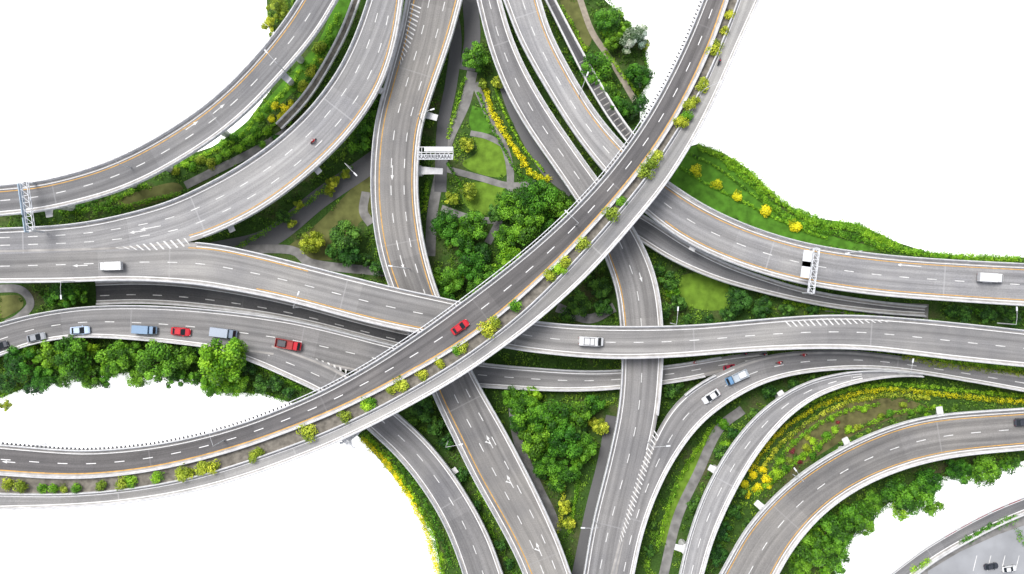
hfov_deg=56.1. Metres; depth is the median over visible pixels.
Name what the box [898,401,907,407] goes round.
shrub
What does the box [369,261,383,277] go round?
tree
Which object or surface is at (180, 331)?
car
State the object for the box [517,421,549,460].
tree
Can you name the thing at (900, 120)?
ground
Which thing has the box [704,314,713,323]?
tree
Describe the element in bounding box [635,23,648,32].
tree
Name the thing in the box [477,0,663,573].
elevated road
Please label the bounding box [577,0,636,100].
footpath
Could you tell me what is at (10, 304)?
lawn
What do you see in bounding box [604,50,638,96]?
hedge
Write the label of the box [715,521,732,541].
tree
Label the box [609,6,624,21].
tree
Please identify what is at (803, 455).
shrub
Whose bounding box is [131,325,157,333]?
truck
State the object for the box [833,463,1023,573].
hedge
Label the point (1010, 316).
tree
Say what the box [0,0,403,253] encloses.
elevated road
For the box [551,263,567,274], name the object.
shrub
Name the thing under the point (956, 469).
tree
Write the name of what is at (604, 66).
tree
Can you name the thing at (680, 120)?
shrub
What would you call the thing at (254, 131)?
shrub
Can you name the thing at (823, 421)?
hedge
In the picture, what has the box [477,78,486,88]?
tree
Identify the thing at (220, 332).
truck
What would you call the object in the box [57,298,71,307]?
tree
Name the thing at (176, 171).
shrub
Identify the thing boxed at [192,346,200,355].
tree
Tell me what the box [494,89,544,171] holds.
hedge
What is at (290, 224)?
tree
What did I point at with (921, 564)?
hedge
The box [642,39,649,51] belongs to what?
tree
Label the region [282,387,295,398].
tree
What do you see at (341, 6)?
lawn
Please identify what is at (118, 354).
tree
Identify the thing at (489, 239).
footpath
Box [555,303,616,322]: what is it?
footpath
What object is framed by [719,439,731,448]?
shrub
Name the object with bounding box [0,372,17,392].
tree
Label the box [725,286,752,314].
tree
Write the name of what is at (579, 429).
tree
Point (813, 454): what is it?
shrub
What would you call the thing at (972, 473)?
tree
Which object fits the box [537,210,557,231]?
tree
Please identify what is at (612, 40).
tree
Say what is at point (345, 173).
tree
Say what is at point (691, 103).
shrub
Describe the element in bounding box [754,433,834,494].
hedge
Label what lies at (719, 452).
tree
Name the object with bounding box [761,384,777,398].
tree
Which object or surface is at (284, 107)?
shrub
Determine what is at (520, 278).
elevated road
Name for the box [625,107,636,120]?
tree
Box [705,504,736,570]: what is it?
hedge
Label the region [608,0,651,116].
hedge
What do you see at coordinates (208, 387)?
tree
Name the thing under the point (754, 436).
elevated road
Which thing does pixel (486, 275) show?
tree
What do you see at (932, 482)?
tree
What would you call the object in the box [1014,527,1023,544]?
hedge
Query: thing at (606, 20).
tree
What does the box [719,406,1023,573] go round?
elevated road
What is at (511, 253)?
tree
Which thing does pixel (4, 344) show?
car
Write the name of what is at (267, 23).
tree
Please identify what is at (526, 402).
tree
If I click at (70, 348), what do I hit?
tree
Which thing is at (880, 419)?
hedge
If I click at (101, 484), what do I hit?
shrub
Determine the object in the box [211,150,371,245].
service road
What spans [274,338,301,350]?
pickup truck
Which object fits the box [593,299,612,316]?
tree
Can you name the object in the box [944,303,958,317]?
tree
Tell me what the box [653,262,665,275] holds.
tree
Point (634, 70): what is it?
tree
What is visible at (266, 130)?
shrub
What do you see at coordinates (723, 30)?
shrub
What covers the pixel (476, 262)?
tree
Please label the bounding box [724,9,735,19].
shrub
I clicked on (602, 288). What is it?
tree
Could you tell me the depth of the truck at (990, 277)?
225.46 m
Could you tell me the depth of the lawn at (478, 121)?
239.97 m
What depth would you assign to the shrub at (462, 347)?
218.94 m
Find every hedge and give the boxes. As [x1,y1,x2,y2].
[1,370,288,403]
[58,182,147,215]
[74,196,108,210]
[93,191,180,212]
[174,113,284,167]
[186,107,261,160]
[235,165,352,248]
[252,363,300,390]
[266,69,302,106]
[298,14,345,92]
[304,12,340,71]
[359,435,439,573]
[362,434,444,573]
[383,445,451,565]
[419,191,422,221]
[422,181,429,211]
[446,76,466,138]
[446,162,463,190]
[469,474,486,507]
[476,91,532,181]
[478,511,514,573]
[481,88,551,181]
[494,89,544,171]
[555,486,565,533]
[559,5,586,52]
[568,468,581,533]
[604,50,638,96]
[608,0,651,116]
[645,529,656,571]
[656,427,714,547]
[679,166,827,239]
[687,152,785,217]
[697,142,1023,262]
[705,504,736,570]
[719,157,892,251]
[748,386,1023,472]
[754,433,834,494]
[756,392,930,474]
[767,401,879,476]
[782,300,935,319]
[783,380,1023,423]
[795,207,897,248]
[830,312,943,320]
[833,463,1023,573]
[851,404,940,431]
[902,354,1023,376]
[910,558,931,573]
[912,355,1023,371]
[949,306,1023,316]
[959,514,1017,544]
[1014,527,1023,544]
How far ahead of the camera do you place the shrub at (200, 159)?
238.51 m
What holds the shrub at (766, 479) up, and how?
on the green terrain at (746, 400)
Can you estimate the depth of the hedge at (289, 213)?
239.14 m
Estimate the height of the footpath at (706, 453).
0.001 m
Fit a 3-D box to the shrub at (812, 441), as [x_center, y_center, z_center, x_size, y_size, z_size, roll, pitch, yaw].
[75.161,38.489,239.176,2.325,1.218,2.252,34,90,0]
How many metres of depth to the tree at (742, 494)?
237.29 m
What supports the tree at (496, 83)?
on the green terrain at (746, 400)
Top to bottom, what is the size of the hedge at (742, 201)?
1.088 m
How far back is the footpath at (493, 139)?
239.89 m
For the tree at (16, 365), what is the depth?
232.96 m
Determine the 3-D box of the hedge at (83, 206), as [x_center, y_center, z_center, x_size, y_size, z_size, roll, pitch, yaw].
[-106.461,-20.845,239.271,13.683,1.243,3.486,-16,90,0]
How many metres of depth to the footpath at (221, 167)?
239.82 m
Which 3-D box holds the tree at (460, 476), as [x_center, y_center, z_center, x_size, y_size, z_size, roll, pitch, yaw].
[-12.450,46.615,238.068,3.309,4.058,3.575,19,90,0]
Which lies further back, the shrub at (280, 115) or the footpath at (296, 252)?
the footpath at (296, 252)
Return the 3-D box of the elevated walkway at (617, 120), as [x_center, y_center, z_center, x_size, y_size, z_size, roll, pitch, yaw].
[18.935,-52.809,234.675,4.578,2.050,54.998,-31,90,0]
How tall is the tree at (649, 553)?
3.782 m
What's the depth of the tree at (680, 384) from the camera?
236.95 m
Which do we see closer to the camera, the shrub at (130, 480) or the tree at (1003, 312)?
the shrub at (130, 480)
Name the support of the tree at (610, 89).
on the green terrain at (746, 400)
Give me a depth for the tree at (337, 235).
233.21 m
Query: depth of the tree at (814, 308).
236.95 m
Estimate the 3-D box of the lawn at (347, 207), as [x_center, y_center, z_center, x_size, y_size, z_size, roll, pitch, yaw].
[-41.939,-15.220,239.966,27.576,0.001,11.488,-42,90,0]
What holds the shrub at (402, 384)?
on the elevated road at (520, 278)
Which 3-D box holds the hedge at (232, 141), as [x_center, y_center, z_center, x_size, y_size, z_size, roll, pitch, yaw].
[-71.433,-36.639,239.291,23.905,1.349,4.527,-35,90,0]
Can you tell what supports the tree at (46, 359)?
on the green terrain at (746, 400)
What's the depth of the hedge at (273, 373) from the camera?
239.25 m
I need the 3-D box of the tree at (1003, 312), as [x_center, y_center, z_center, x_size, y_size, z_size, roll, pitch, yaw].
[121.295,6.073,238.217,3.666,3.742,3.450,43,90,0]
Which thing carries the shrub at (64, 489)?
on the elevated road at (604, 240)
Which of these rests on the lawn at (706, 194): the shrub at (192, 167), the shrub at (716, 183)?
the shrub at (716, 183)
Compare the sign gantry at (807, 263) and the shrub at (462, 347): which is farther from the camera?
the sign gantry at (807, 263)
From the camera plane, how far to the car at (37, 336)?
233.96 m
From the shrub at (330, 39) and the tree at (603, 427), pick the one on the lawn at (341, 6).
the shrub at (330, 39)
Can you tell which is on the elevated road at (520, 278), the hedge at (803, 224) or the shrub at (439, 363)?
the shrub at (439, 363)
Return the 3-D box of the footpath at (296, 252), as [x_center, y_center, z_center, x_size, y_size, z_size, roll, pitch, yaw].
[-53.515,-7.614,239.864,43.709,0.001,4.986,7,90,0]
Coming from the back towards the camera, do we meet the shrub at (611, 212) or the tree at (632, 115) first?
the tree at (632, 115)
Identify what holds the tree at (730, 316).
on the green terrain at (746, 400)
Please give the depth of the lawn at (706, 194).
239.95 m
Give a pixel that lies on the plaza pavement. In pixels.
(1008, 545)
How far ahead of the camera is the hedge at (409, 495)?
238.79 m
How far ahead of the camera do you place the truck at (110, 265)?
224.73 m
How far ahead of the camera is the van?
224.59 m
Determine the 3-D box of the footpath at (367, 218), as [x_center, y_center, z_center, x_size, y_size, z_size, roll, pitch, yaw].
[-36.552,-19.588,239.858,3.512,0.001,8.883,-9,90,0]
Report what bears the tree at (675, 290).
on the green terrain at (746, 400)
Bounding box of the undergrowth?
[0,0,1023,573]
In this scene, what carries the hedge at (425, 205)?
on the green terrain at (746, 400)
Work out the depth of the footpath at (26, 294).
239.85 m
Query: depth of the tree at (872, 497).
234.90 m
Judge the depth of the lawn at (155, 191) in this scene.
239.92 m
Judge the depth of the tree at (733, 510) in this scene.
235.81 m
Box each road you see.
[0,0,338,217]
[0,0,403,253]
[0,0,728,478]
[0,0,759,510]
[0,242,1023,366]
[0,305,767,391]
[95,281,484,362]
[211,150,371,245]
[221,344,502,573]
[370,0,570,573]
[434,17,461,191]
[459,0,479,71]
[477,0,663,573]
[499,80,570,195]
[503,0,1023,305]
[572,415,616,573]
[615,350,1023,573]
[633,214,926,316]
[674,370,923,573]
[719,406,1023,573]
[825,302,928,319]
[885,494,1023,573]
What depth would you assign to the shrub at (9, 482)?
219.71 m
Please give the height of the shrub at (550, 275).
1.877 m
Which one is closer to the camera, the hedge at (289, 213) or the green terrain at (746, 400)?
the hedge at (289, 213)
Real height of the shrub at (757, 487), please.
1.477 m
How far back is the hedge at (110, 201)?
239.17 m
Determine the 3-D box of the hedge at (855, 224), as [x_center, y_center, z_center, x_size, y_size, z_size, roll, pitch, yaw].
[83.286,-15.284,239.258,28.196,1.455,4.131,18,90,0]
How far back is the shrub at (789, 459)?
239.27 m
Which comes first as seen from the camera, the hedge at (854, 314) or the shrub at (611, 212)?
the shrub at (611, 212)
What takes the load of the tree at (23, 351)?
on the green terrain at (746, 400)
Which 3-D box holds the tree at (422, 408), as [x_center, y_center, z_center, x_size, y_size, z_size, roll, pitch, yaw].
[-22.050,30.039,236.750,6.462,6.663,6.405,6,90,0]
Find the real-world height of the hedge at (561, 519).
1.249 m
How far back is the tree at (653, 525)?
237.53 m
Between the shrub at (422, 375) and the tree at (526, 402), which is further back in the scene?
the tree at (526, 402)
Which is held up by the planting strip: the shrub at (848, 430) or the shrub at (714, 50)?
the shrub at (714, 50)
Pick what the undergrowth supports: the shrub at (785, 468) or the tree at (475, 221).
the shrub at (785, 468)
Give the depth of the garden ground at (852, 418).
239.92 m
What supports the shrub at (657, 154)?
on the elevated road at (604, 240)
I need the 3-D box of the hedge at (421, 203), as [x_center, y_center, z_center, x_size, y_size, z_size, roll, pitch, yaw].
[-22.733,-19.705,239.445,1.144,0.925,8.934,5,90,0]
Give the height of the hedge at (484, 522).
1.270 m
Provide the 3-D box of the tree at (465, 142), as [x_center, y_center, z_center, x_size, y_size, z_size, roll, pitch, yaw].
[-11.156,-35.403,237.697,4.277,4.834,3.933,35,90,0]
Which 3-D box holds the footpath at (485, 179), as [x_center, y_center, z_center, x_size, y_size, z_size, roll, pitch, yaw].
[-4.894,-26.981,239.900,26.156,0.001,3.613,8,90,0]
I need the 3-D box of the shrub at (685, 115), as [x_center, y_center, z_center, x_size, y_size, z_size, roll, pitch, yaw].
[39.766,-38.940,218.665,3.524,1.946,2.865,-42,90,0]
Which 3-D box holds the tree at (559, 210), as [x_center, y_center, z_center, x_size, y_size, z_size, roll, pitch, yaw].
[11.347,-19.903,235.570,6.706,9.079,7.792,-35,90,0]
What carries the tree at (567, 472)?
on the green terrain at (746, 400)
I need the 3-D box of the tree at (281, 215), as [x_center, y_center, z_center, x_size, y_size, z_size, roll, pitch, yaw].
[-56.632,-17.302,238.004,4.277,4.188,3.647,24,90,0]
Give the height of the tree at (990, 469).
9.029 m
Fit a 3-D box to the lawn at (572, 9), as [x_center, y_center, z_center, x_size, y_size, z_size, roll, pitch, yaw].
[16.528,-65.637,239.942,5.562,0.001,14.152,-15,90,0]
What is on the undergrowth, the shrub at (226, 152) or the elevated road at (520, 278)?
the shrub at (226, 152)
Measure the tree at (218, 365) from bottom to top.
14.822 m
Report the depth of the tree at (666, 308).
235.70 m
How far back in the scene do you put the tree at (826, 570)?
235.60 m
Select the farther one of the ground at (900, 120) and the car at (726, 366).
the ground at (900, 120)
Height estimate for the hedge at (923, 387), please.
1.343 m
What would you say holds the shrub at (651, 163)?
on the elevated road at (520, 278)
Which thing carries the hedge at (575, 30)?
on the lawn at (572, 9)
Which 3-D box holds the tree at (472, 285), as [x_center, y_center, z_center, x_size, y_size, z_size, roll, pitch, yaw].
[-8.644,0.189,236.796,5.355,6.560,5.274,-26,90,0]
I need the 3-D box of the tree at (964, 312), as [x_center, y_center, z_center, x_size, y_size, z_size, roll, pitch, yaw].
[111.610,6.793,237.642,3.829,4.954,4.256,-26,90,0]
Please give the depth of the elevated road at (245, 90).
225.00 m
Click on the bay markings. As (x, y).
(1002, 564)
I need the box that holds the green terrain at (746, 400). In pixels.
[0,0,1023,573]
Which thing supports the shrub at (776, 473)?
on the green terrain at (746, 400)
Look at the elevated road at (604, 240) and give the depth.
220.00 m
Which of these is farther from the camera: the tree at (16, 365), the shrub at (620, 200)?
the tree at (16, 365)
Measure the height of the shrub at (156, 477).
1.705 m
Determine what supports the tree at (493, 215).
on the lawn at (484, 197)
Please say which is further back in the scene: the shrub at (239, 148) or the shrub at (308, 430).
the shrub at (239, 148)
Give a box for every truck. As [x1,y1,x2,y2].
[99,261,122,269]
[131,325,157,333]
[209,327,237,337]
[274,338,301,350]
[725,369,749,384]
[977,273,1002,282]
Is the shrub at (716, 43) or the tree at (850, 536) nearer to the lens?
the shrub at (716, 43)
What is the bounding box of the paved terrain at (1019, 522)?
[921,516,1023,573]
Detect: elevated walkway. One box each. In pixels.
[276,0,360,129]
[545,0,633,143]
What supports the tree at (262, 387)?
on the green terrain at (746, 400)
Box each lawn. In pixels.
[0,295,22,317]
[117,182,182,207]
[190,0,349,161]
[290,176,371,259]
[462,137,506,176]
[462,182,504,214]
[469,106,491,133]
[560,0,591,49]
[659,425,715,546]
[670,146,879,250]
[677,272,731,310]
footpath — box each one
[0,284,33,320]
[184,128,286,188]
[230,244,383,275]
[359,191,372,225]
[425,71,476,255]
[441,205,500,223]
[447,166,543,188]
[470,130,506,147]
[472,82,513,244]
[509,397,560,530]
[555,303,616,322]
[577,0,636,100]
[659,406,744,573]
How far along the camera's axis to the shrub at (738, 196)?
238.74 m
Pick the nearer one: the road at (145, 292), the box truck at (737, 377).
the box truck at (737, 377)
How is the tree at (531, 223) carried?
on the green terrain at (746, 400)
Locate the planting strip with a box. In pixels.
[0,0,736,492]
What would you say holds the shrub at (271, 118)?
on the green terrain at (746, 400)
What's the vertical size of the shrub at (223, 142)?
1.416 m
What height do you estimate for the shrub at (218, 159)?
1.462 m
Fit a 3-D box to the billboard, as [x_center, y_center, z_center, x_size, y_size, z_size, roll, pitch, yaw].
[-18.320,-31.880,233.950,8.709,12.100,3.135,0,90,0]
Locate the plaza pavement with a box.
[928,526,1023,573]
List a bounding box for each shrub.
[0,477,13,490]
[12,479,28,493]
[37,483,47,493]
[47,483,58,493]
[59,483,67,492]
[70,482,81,493]
[95,479,106,490]
[114,476,127,490]
[122,475,137,488]
[149,470,166,483]
[171,167,179,175]
[175,463,190,481]
[180,158,189,167]
[182,467,194,478]
[187,162,196,171]
[193,460,208,475]
[194,155,205,164]
[203,459,220,473]
[206,157,215,170]
[211,155,221,164]
[219,136,227,145]
[221,145,230,156]
[229,132,239,144]
[233,143,245,153]
[242,134,256,146]
[248,450,258,463]
[251,126,261,136]
[254,112,263,121]
[254,447,264,455]
[256,140,265,148]
[261,104,269,112]
[262,126,271,135]
[268,114,274,122]
[271,101,278,108]
[276,112,283,120]
[279,104,288,112]
[295,423,317,443]
[298,80,308,92]
[304,64,316,77]
[311,41,326,54]
[326,35,335,46]
[337,410,351,423]
[360,397,371,411]
[366,397,377,408]
[385,384,396,394]
[392,375,408,392]
[415,370,428,380]
[434,357,445,368]
[451,346,461,355]
[455,340,468,353]
[477,321,496,339]
[487,315,500,328]
[508,299,522,312]
[542,269,555,281]
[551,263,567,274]
[559,255,571,267]
[574,236,590,251]
[601,206,620,222]
[616,195,627,206]
[637,162,654,179]
[645,156,659,168]
[646,149,663,161]
[672,115,689,127]
[679,110,693,122]
[682,96,697,110]
[690,163,701,177]
[695,81,709,93]
[699,76,708,86]
[705,43,721,55]
[709,179,722,189]
[713,38,724,48]
[716,416,729,429]
[719,25,728,35]
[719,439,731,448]
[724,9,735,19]
[732,189,741,200]
[740,480,748,489]
[748,470,756,481]
[751,482,762,491]
[757,466,767,472]
[760,204,771,217]
[761,473,772,482]
[772,468,782,478]
[777,457,785,463]
[781,464,790,472]
[786,457,793,463]
[789,219,802,231]
[793,453,799,460]
[799,451,806,460]
[802,443,810,450]
[809,437,817,444]
[809,451,816,460]
[815,444,821,451]
[822,431,830,438]
[831,425,838,433]
[844,424,852,433]
[853,424,861,429]
[886,409,893,417]
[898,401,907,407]
[916,404,926,413]
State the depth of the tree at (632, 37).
234.16 m
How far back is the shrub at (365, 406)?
218.58 m
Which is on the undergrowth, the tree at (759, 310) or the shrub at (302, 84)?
the shrub at (302, 84)
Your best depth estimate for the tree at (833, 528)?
233.42 m
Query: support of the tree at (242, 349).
on the green terrain at (746, 400)
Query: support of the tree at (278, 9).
on the green terrain at (746, 400)
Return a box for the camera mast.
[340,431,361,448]
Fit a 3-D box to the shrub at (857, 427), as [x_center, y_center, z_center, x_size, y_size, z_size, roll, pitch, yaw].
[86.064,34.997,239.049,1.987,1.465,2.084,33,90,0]
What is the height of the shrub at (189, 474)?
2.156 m
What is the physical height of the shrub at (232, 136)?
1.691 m
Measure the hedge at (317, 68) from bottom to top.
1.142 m
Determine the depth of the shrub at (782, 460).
239.12 m
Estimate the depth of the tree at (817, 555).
231.76 m
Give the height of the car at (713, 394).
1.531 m
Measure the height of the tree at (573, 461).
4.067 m
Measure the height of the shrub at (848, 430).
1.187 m
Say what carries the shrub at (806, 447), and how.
on the garden ground at (852, 418)
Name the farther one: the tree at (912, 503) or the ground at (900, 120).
the ground at (900, 120)
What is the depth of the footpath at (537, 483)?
239.82 m
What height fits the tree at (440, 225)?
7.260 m
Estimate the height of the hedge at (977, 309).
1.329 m
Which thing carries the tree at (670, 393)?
on the green terrain at (746, 400)
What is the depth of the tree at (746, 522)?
237.11 m
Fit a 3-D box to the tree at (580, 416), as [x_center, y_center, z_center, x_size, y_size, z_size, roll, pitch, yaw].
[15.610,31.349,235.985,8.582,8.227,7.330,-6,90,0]
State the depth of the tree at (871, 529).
235.85 m
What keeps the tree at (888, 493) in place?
on the green terrain at (746, 400)
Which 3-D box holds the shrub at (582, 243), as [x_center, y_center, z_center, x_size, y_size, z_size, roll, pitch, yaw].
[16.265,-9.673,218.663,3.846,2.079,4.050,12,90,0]
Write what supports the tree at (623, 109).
on the green terrain at (746, 400)
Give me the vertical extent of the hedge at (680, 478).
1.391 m
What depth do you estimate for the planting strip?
220.10 m
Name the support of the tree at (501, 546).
on the green terrain at (746, 400)
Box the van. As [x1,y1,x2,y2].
[579,336,602,346]
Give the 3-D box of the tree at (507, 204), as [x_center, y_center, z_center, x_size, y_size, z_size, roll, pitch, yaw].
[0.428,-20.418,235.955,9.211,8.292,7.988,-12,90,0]
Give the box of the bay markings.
[973,555,1019,570]
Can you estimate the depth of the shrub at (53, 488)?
219.52 m
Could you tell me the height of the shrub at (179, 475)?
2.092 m
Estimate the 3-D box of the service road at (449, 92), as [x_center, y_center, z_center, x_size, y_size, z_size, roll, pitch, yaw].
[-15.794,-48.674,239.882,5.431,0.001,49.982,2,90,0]
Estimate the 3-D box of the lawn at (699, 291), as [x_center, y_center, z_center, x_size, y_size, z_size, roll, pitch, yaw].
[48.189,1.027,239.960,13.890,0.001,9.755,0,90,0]
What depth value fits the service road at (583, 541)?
239.84 m
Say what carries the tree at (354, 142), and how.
on the green terrain at (746, 400)
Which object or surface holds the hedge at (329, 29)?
on the lawn at (341, 6)
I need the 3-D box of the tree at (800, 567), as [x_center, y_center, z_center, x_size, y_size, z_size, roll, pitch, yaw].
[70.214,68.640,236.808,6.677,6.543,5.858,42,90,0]
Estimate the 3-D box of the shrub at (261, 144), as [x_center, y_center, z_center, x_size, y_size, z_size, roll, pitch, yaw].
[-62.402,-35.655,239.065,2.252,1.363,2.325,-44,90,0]
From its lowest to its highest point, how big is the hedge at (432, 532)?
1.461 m
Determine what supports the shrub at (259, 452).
on the elevated road at (604, 240)
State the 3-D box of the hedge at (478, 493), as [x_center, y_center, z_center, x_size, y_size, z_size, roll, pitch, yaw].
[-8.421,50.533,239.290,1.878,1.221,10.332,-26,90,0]
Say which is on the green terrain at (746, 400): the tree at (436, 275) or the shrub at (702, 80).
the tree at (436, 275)
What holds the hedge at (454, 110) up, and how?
on the green terrain at (746, 400)
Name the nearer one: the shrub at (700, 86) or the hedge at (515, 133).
the shrub at (700, 86)
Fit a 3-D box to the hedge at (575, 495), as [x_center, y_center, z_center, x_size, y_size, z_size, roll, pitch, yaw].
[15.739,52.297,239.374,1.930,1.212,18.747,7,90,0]
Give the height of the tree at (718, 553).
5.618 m
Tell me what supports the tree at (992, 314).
on the green terrain at (746, 400)
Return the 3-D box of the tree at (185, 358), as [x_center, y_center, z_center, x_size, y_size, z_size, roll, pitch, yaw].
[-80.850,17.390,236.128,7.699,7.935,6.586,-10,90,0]
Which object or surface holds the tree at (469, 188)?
on the lawn at (484, 197)
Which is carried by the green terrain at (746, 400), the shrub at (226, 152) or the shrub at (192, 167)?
the shrub at (192, 167)
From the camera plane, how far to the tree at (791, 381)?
236.90 m
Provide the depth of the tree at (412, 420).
236.21 m
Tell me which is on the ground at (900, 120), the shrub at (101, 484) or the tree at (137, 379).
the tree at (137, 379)
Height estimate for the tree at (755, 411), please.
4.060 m
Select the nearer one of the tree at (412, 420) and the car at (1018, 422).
the car at (1018, 422)
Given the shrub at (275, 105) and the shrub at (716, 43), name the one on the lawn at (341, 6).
the shrub at (275, 105)
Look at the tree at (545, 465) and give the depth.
234.25 m
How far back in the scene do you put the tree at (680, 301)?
236.00 m
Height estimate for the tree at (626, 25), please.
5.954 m
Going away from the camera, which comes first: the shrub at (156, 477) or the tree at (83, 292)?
the shrub at (156, 477)
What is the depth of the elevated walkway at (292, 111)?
236.54 m
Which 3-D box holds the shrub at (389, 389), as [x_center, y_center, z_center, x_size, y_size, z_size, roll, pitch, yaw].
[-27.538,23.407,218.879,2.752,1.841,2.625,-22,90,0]
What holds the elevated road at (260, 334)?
on the green terrain at (746, 400)
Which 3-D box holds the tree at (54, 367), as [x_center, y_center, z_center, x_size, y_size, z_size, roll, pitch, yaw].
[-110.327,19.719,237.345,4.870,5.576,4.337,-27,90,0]
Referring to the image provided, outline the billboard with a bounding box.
[417,147,452,159]
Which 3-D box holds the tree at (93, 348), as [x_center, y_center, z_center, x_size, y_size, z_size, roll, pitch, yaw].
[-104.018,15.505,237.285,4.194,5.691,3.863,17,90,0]
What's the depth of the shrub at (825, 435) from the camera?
239.14 m
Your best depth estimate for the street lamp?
218.62 m
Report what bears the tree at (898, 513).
on the ground at (900, 120)
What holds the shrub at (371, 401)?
on the elevated road at (604, 240)
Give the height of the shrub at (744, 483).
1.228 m
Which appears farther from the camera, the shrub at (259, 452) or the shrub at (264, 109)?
the shrub at (264, 109)
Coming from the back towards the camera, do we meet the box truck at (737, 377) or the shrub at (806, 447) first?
the shrub at (806, 447)
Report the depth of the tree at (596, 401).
235.49 m
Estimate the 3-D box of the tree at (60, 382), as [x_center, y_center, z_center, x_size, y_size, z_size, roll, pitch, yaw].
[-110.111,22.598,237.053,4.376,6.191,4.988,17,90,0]
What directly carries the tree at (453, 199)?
on the green terrain at (746, 400)
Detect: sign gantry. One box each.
[17,181,44,232]
[800,247,819,293]
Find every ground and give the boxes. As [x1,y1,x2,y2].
[0,0,1023,573]
[784,398,928,471]
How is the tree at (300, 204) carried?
on the green terrain at (746, 400)
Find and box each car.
[0,341,8,348]
[26,332,46,342]
[70,325,89,334]
[171,327,190,336]
[451,319,468,334]
[701,388,720,403]
[723,364,734,369]
[984,562,998,569]
[1002,565,1015,572]
[1014,418,1023,426]
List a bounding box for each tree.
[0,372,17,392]
[0,398,11,411]
[3,345,39,382]
[15,345,37,371]
[23,377,43,395]
[30,365,57,391]
[34,340,62,367]
[43,291,57,306]
[47,282,79,307]
[51,364,64,374]
[53,333,92,381]
[54,372,71,388]
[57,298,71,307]
[74,283,88,302]
[77,363,101,389]
[84,343,100,357]
[94,339,137,373]
[97,371,109,388]
[100,359,119,378]
[124,341,146,367]
[125,365,151,387]
[134,339,179,382]
[163,369,186,388]
[168,345,197,370]
[184,371,201,386]
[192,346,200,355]
[197,336,246,385]
[200,372,222,397]
[221,373,248,397]
[238,340,249,357]
[240,361,256,375]
[253,374,270,394]
[260,16,274,32]
[265,0,288,19]
[269,375,284,391]
[275,209,291,222]
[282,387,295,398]
[287,220,297,228]
[293,200,304,209]
[298,231,324,254]
[324,187,334,196]
[325,175,339,190]
[325,243,344,261]
[329,220,362,249]
[338,245,361,267]
[341,169,349,178]
[347,131,371,154]
[356,109,376,138]
[359,252,371,266]
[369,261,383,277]
[370,95,379,109]
[405,412,417,425]
[409,396,434,422]
[427,416,445,436]
[429,207,458,239]
[432,267,443,284]
[437,266,464,294]
[438,287,455,299]
[438,433,453,450]
[444,192,458,204]
[444,230,474,256]
[455,467,468,481]
[457,210,487,239]
[457,251,485,280]
[459,137,473,152]
[459,182,476,201]
[462,41,490,73]
[466,279,483,293]
[472,500,480,511]
[473,264,498,287]
[474,242,491,262]
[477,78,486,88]
[487,204,503,222]
[490,75,502,88]
[492,223,516,252]
[494,187,525,220]
[494,539,506,550]
[496,246,520,270]
[501,384,521,408]
[503,558,513,569]
[508,388,540,426]
[509,204,545,246]
[509,415,529,432]
[516,176,560,219]
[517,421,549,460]
[526,386,542,400]
[527,397,572,433]
[531,450,558,477]
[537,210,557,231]
[545,190,573,219]
[546,422,582,458]
[547,473,564,492]
[555,459,582,481]
[558,305,575,322]
[558,500,571,514]
[561,400,592,429]
[562,517,575,528]
[567,289,592,317]
[569,51,585,67]
[570,456,586,467]
[574,425,587,435]
[574,433,597,461]
[578,51,612,85]
[583,270,595,282]
[584,394,605,415]
[587,277,612,299]
[588,417,598,425]
[591,417,609,434]
[592,78,617,101]
[593,8,621,37]
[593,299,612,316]
[603,27,623,50]
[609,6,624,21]
[610,96,633,116]
[614,19,631,37]
[619,26,647,53]
[624,63,655,88]
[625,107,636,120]
[630,94,649,114]
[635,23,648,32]
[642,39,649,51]
[643,544,654,557]
[647,520,657,529]
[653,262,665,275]
[658,270,678,291]
[661,302,671,320]
[663,383,680,397]
[665,287,680,297]
[670,293,687,311]
[674,382,684,388]
[682,314,691,324]
[686,497,699,511]
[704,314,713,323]
[709,542,728,566]
[713,444,729,458]
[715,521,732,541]
[720,309,737,321]
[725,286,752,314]
[726,504,741,520]
[727,427,740,439]
[735,488,747,498]
[742,518,750,529]
[747,407,758,418]
[751,294,771,318]
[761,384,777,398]
[778,304,794,316]
[786,554,811,573]
[787,377,799,388]
[793,530,833,566]
[805,304,819,314]
[806,525,823,537]
[807,373,816,380]
[814,512,847,545]
[819,561,833,573]
[824,542,850,573]
[832,532,853,546]
[835,499,877,534]
[857,489,882,514]
[857,523,874,535]
[879,475,909,505]
[890,502,909,521]
[894,482,935,516]
[912,467,944,494]
[922,498,944,517]
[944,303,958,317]
[944,458,972,484]
[956,305,972,323]
[966,469,981,481]
[968,454,1002,487]
[979,307,997,323]
[996,305,1008,317]
[999,456,1020,475]
[1002,308,1021,326]
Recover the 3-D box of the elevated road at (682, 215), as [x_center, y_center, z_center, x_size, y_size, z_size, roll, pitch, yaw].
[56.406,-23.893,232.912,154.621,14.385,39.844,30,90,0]
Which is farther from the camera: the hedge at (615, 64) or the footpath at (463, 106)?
the footpath at (463, 106)
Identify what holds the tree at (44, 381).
on the green terrain at (746, 400)

